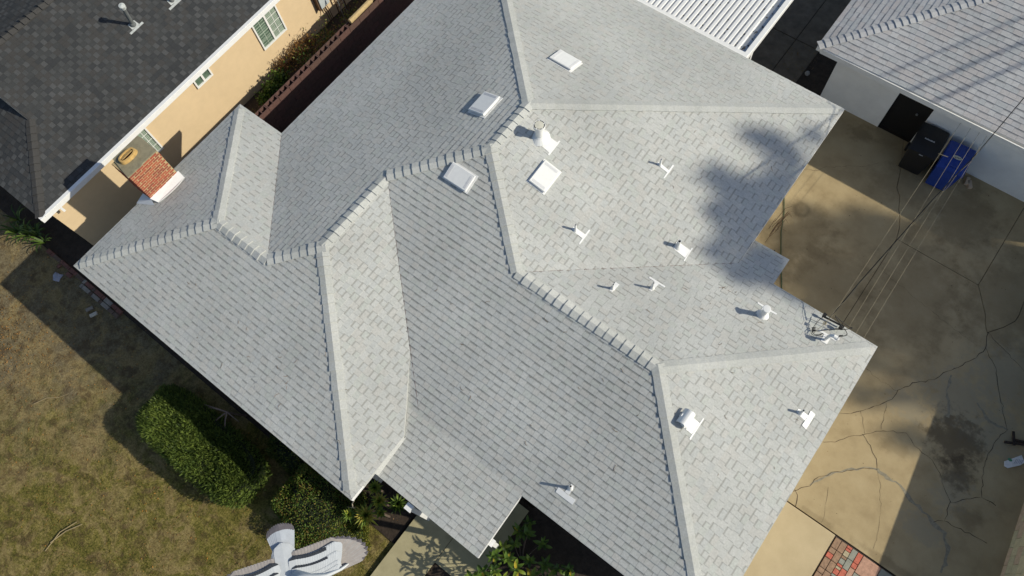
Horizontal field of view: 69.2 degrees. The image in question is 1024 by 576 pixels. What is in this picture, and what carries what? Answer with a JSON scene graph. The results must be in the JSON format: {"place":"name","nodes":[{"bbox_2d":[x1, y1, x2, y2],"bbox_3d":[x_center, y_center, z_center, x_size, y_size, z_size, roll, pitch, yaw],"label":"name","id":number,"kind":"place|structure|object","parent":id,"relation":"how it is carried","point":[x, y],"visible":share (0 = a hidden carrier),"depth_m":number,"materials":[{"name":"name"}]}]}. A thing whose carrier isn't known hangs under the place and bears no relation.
{"place":"outdoors","nodes":[
{"label":"outdoors","id":0,"kind":"place"},
{"bbox_2d":[0,0,350,245],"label":"beige house","id":1,"kind":"structure","parent":0,"point":[90,90],"depth_m":19.41,"materials":[{"name":"paint"}]},
{"bbox_2d":[137,128,163,152],"bbox_3d":[-9.923,-3.709,19.817,0.050,1.070,0.950,34,74,16],"label":"window","id":2,"kind":"structure","parent":1,"relation":"in","point":[145,134],"depth_m":19.92,"materials":[{"name":"white glass"}]},
{"bbox_2d":[193,68,212,88],"bbox_3d":[-8.425,-5.764,20.098,0.050,0.540,0.580,34,74,16],"label":"window","id":3,"kind":"structure","parent":1,"relation":"in","point":[207,74],"depth_m":20.24,"materials":[{"name":"white metal"}]},
{"bbox_2d":[251,5,286,49],"bbox_3d":[-6.920,-7.441,21.122,0.050,1.070,0.940,34,74,16],"label":"window","id":4,"kind":"structure","parent":1,"relation":"in","point":[271,26],"depth_m":21.18,"materials":[{"name":"white glass"}]},
{"bbox_2d":[313,0,333,21],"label":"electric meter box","id":5,"kind":"object","parent":1,"relation":"attached to","point":[320,5],"visible":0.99,"depth_m":22.19,"materials":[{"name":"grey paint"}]},
{"bbox_2d":[334,0,346,13],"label":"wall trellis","id":6,"kind":"object","parent":1,"relation":"attached to","point":[340,5],"depth_m":22.89,"materials":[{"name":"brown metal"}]},
{"bbox_2d":[0,0,366,320],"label":"side yard soil","id":7,"kind":"structure","parent":0,"point":[71,248],"depth_m":20.98,"materials":[{"name":"brown soil"}]},
{"bbox_2d":[0,204,50,253],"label":"strap leaf plant","id":8,"kind":"object","parent":7,"relation":"on","point":[25,231],"visible":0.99,"depth_m":20.64,"materials":[{"name":"green plant"}]},
{"bbox_2d":[253,60,290,105],"bbox_3d":[-6.897,-5.855,21.675,0.968,0.919,1.499,34,74,16],"label":"shrub","id":9,"kind":"object","parent":7,"relation":"on","point":[276,83],"visible":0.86,"depth_m":21.52,"materials":[{"name":"green plant"}]},
{"bbox_2d":[272,31,319,73],"bbox_3d":[-6.492,-6.989,22.088,0.728,0.956,1.780,34,74,16],"label":"shrub","id":10,"kind":"object","parent":7,"relation":"on","point":[302,42],"visible":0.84,"depth_m":22.06,"materials":[{"name":"brown plant"}]},
{"bbox_2d":[253,0,364,112],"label":"shrub","id":11,"kind":"object","parent":7,"relation":"on","point":[326,37],"visible":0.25,"depth_m":21.77,"materials":[{"name":"green plant"}]},
{"bbox_2d":[255,0,413,132],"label":"block wall","id":12,"kind":"structure","parent":7,"relation":"on","point":[313,78],"depth_m":20.96,"materials":[{"name":"concrete"}]},
{"bbox_2d":[348,0,372,23],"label":"timber pole","id":13,"kind":"object","parent":12,"relation":"on","point":[359,11],"visible":1,"depth_m":20.82,"materials":[{"name":"beige wood"}]},
{"bbox_2d":[0,209,393,575],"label":"lawn","id":14,"kind":"structure","parent":0,"point":[102,372],"depth_m":18.35,"materials":[{"name":"plant"}]},
{"bbox_2d":[53,272,62,281],"bbox_3d":[-12.457,-0.300,20.304,0.283,0.044,0.240,16,70,11],"label":"crumpled paper","id":15,"kind":"object","parent":14,"relation":"on","point":[57,276],"visible":1,"depth_m":20.30,"materials":[{"name":"white paper"}]},
{"bbox_2d":[45,522,76,550],"bbox_3d":[-10.745,5.866,17.631,0.125,0.025,0.909,41,76,18],"label":"dry twig","id":16,"kind":"object","parent":14,"relation":"on","point":[58,534],"visible":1,"depth_m":17.64,"materials":[{"name":"brown wood"}]},
{"bbox_2d":[45,249,122,318],"bbox_3d":[-11.686,-0.143,20.164,3.188,0.074,0.240,34,74,16],"label":"brick edging","id":17,"kind":"object","parent":14,"relation":"on","point":[118,312],"visible":1,"depth_m":20.04,"materials":[{"name":"red brick"}]},
{"bbox_2d":[85,306,93,311],"bbox_3d":[-11.318,0.559,19.879,0.200,0.055,0.090,-25,68,-6],"label":"loose brick","id":18,"kind":"object","parent":14,"relation":"on","point":[90,308],"visible":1,"depth_m":19.86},
{"bbox_2d":[89,311,97,317],"bbox_3d":[-11.172,0.705,19.808,0.200,0.055,0.090,-28,68,-7],"label":"loose brick","id":19,"kind":"object","parent":14,"relation":"on","point":[93,314],"visible":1,"depth_m":19.79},
{"bbox_2d":[0,254,286,575],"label":"fallen leaves","id":20,"kind":"object","parent":14,"relation":"on","point":[71,418],"visible":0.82,"depth_m":19.00,"materials":[{"name":"brown plant"}]},
{"bbox_2d":[134,383,273,509],"bbox_3d":[-7.405,3.704,17.638,3.812,1.179,1.703,34,74,16],"label":"hedge","id":21,"kind":"object","parent":14,"relation":"on","point":[191,437],"visible":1,"depth_m":17.31,"materials":[{"name":"green plant"}]},
{"bbox_2d":[270,462,368,548],"bbox_3d":[-4.495,5.016,16.989,2.292,0.989,2.078,34,74,16],"label":"bush","id":22,"kind":"object","parent":14,"relation":"on","point":[310,506],"visible":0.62,"depth_m":16.79,"materials":[{"name":"green plant"}]},
{"bbox_2d":[323,514,371,549],"bbox_3d":[-4.024,5.612,16.970,1.666,0.592,1.380,34,74,16],"label":"bush","id":23,"kind":"object","parent":14,"relation":"on","point":[359,533],"visible":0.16,"depth_m":16.94,"materials":[{"name":"green plant"}]},
{"bbox_2d":[341,507,357,522],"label":"yucca","id":24,"kind":"object","parent":14,"relation":"on","point":[348,514],"visible":0.98,"depth_m":16.45,"materials":[{"name":"green plant"}]},
{"bbox_2d":[227,523,367,575],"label":"pigeon","id":25,"kind":"object","parent":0,"point":[330,556],"visible":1,"depth_m":2.10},
{"bbox_2d":[133,318,533,569],"bbox_3d":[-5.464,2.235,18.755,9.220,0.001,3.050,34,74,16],"label":"planting bed","id":26,"kind":"object","parent":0,"point":[390,529],"visible":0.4,"depth_m":17.50,"materials":[{"name":"soil"}]},
{"bbox_2d":[204,404,246,426],"bbox_3d":[-6.867,3.150,17.977,0.622,0.911,0.761,-22,68,-5],"label":"bare shrub","id":27,"kind":"object","parent":26,"relation":"on","point":[230,413],"visible":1,"depth_m":17.65,"materials":[{"name":"grey plant"}]},
{"bbox_2d":[265,433,313,474],"bbox_3d":[-5.234,3.924,17.662,1.614,0.764,0.898,34,74,16],"label":"bush","id":28,"kind":"object","parent":26,"relation":"on","point":[288,458],"visible":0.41,"depth_m":17.50,"materials":[{"name":"green plant"}]},
{"bbox_2d":[353,501,378,528],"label":"yucca","id":29,"kind":"object","parent":26,"relation":"on","point":[365,513],"visible":1,"depth_m":16.34,"materials":[{"name":"green plant"}]},
{"bbox_2d":[367,479,384,495],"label":"yucca","id":30,"kind":"object","parent":26,"relation":"on","point":[374,486],"visible":0.98,"depth_m":16.64,"materials":[{"name":"green plant"}]},
{"bbox_2d":[370,492,388,509],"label":"yucca","id":31,"kind":"object","parent":26,"relation":"on","point":[379,500],"visible":1,"depth_m":16.53,"materials":[{"name":"green plant"}]},
{"bbox_2d":[375,506,390,517],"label":"yucca","id":32,"kind":"object","parent":26,"relation":"on","point":[380,513],"visible":1,"depth_m":16.45,"materials":[{"name":"green plant"}]},
{"bbox_2d":[388,495,407,514],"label":"yucca","id":33,"kind":"object","parent":26,"relation":"on","point":[397,502],"visible":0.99,"depth_m":16.85,"materials":[{"name":"green plant"}]},
{"bbox_2d":[370,499,531,575],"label":"front walk","id":34,"kind":"structure","parent":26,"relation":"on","point":[423,547],"depth_m":16.84,"materials":[{"name":"concrete"}]},
{"bbox_2d":[74,0,877,575],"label":"shingle roof house","id":35,"kind":"structure","parent":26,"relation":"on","point":[392,216],"depth_m":15.61,"materials":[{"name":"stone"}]},
{"bbox_2d":[187,132,798,468],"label":"roof twigs","id":36,"kind":"object","parent":35,"relation":"on","point":[546,321],"visible":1,"depth_m":15.08,"materials":[{"name":"brown wood"}]},
{"bbox_2d":[822,312,843,328],"bbox_3d":[6.597,0.686,15.256,0.465,0.126,0.132,34,74,16],"label":"cable bracket","id":37,"kind":"object","parent":35,"relation":"attached to","point":[831,320],"visible":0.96,"depth_m":15.28,"materials":[{"name":"black metal"}]},
{"bbox_2d":[829,98,1023,317],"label":"service cable","id":38,"kind":"object","parent":35,"relation":"attached to","point":[926,206],"visible":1,"depth_m":15.04,"materials":[{"name":"black plastic"}]},
{"bbox_2d":[814,151,978,332],"bbox_3d":[7.783,-0.923,14.987,4.796,1.299,0.053,-44,71,-13],"label":"support wire","id":39,"kind":"object","parent":38,"relation":"attached to","point":[896,244],"visible":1,"depth_m":15.05,"materials":[{"name":"black metal"}]},
{"bbox_2d":[485,506,623,575],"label":"shrub bed","id":40,"kind":"object","parent":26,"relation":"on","point":[568,547],"depth_m":16.74,"materials":[{"name":"soil"}]},
{"bbox_2d":[464,515,574,575],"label":"broad leaf shrub","id":41,"kind":"object","parent":40,"relation":"on","point":[515,566],"visible":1,"depth_m":15.82,"materials":[{"name":"green plant"}]},
{"bbox_2d":[743,0,1023,575],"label":"driveway","id":42,"kind":"structure","parent":0,"point":[936,389],"depth_m":17.84,"materials":[{"name":"concrete"}]},
{"bbox_2d":[196,45,814,519],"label":"leaf litter","id":43,"kind":"object","parent":42,"relation":"on","point":[784,63],"visible":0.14,"depth_m":21.19,"materials":[{"name":"brown plant"}]},
{"bbox_2d":[637,0,792,59],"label":"patio cover","id":44,"kind":"object","parent":42,"relation":"on","point":[710,17],"visible":0.71,"depth_m":18.84,"materials":[{"name":"white metal"}]},
{"bbox_2d":[683,1,772,49],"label":"leaf litter","id":45,"kind":"object","parent":44,"relation":"on","point":[740,30],"visible":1,"depth_m":18.74,"materials":[{"name":"brown plant"}]},
{"bbox_2d":[766,206,793,240],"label":"dead stems","id":46,"kind":"object","parent":42,"relation":"on","point":[781,220],"visible":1,"depth_m":18.83,"materials":[{"name":"brown plant"}]},
{"bbox_2d":[780,197,784,288],"bbox_3d":[6.933,-0.961,19.035,0.140,0.024,4.083,9,69,8],"label":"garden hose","id":47,"kind":"object","parent":42,"relation":"on","point":[780,243],"visible":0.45,"depth_m":19.10,"materials":[{"name":"rubber"}]},
{"bbox_2d":[812,535,892,575],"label":"brick paving","id":48,"kind":"structure","parent":42,"relation":"on","point":[841,557],"depth_m":16.16,"materials":[{"name":"brick"}]},
{"bbox_2d":[769,195,1015,554],"bbox_3d":[9.216,1.020,18.055,7.612,0.022,9.738,34,74,16],"label":"driveway debris","id":49,"kind":"object","parent":42,"relation":"on","point":[868,375],"visible":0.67,"depth_m":17.91,"materials":[{"name":"brown plant"}]},
{"bbox_2d":[816,0,1023,201],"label":"garage","id":50,"kind":"structure","parent":42,"relation":"on","point":[906,69],"depth_m":18.05,"materials":[{"name":"stone"}]},
{"bbox_2d":[832,124,959,315],"bbox_3d":[8.916,-1.815,16.878,0.007,0.466,6.852,35,74,17],"label":"clothes line","id":51,"kind":"object","parent":50,"relation":"attached to","point":[893,223],"visible":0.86,"depth_m":16.76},
{"bbox_2d":[879,93,933,140],"bbox_3d":[10.327,-4.631,19.180,0.920,2.090,0.040,34,74,16],"label":"door","id":52,"kind":"structure","parent":50,"relation":"in","point":[900,118],"depth_m":19.47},
{"bbox_2d":[848,128,970,327],"bbox_3d":[9.140,-1.606,16.770,0.007,0.456,6.950,34,74,16],"label":"clothes line","id":53,"kind":"object","parent":50,"relation":"attached to","point":[907,230],"visible":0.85,"depth_m":16.64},
{"bbox_2d":[856,132,979,332],"bbox_3d":[9.298,-1.498,16.714,0.007,0.456,6.950,34,74,16],"label":"clothes line","id":54,"kind":"object","parent":50,"relation":"attached to","point":[914,237],"visible":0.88,"depth_m":16.58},
{"bbox_2d":[865,136,986,335],"bbox_3d":[9.442,-1.397,16.672,0.007,0.476,6.950,34,74,16],"label":"clothes line","id":55,"kind":"object","parent":50,"relation":"attached to","point":[921,242],"visible":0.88,"depth_m":16.55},
{"bbox_2d":[898,122,949,174],"bbox_3d":[10.602,-3.544,19.231,0.707,1.107,0.904,31,73,16],"label":"wheeled bin","id":56,"kind":"object","parent":42,"relation":"on","point":[925,146],"visible":0.99,"depth_m":18.80,"materials":[{"name":"black plastic"}]},
{"bbox_2d":[925,140,975,190],"bbox_3d":[11.168,-3.071,19.001,0.666,1.093,0.847,31,73,15],"label":"wheeled bin","id":57,"kind":"object","parent":42,"relation":"on","point":[939,165],"visible":0.89,"depth_m":18.59,"materials":[{"name":"blue plastic"}]},
{"bbox_2d":[963,177,970,185],"bbox_3d":[11.892,-2.793,19.379,0.100,0.090,0.220,23,71,13],"label":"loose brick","id":58,"kind":"object","parent":42,"relation":"on","point":[966,181],"visible":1,"depth_m":19.34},
{"bbox_2d":[967,180,972,188],"bbox_3d":[11.927,-2.702,19.339,0.100,0.090,0.220,4,68,6],"label":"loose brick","id":59,"kind":"object","parent":42,"relation":"on","point":[969,186],"visible":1,"depth_m":19.30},
{"bbox_2d":[1000,503,1023,575],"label":"block wall","id":60,"kind":"structure","parent":42,"relation":"on","point":[1013,563],"depth_m":15.77,"materials":[{"name":"concrete"}]},
{"bbox_2d":[1004,455,1023,467],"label":"printed bag","id":61,"kind":"object","parent":42,"relation":"on","point":[1014,462],"visible":1,"depth_m":16.68,"materials":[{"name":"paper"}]},
{"bbox_2d":[1004,431,1023,445],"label":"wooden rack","id":62,"kind":"object","parent":42,"relation":"on","point":[1013,442],"visible":1,"depth_m":16.82,"materials":[{"name":"brown wood"}]},
{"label":"cable loop","id":63,"kind":"object","parent":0,"visible":0},
{"bbox_2d":[812,327,842,336],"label":"cable splices","id":64,"kind":"object","parent":63,"relation":"attached to","point":[814,328],"visible":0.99,"depth_m":15.10,"materials":[{"name":"black metal"}]}
]}

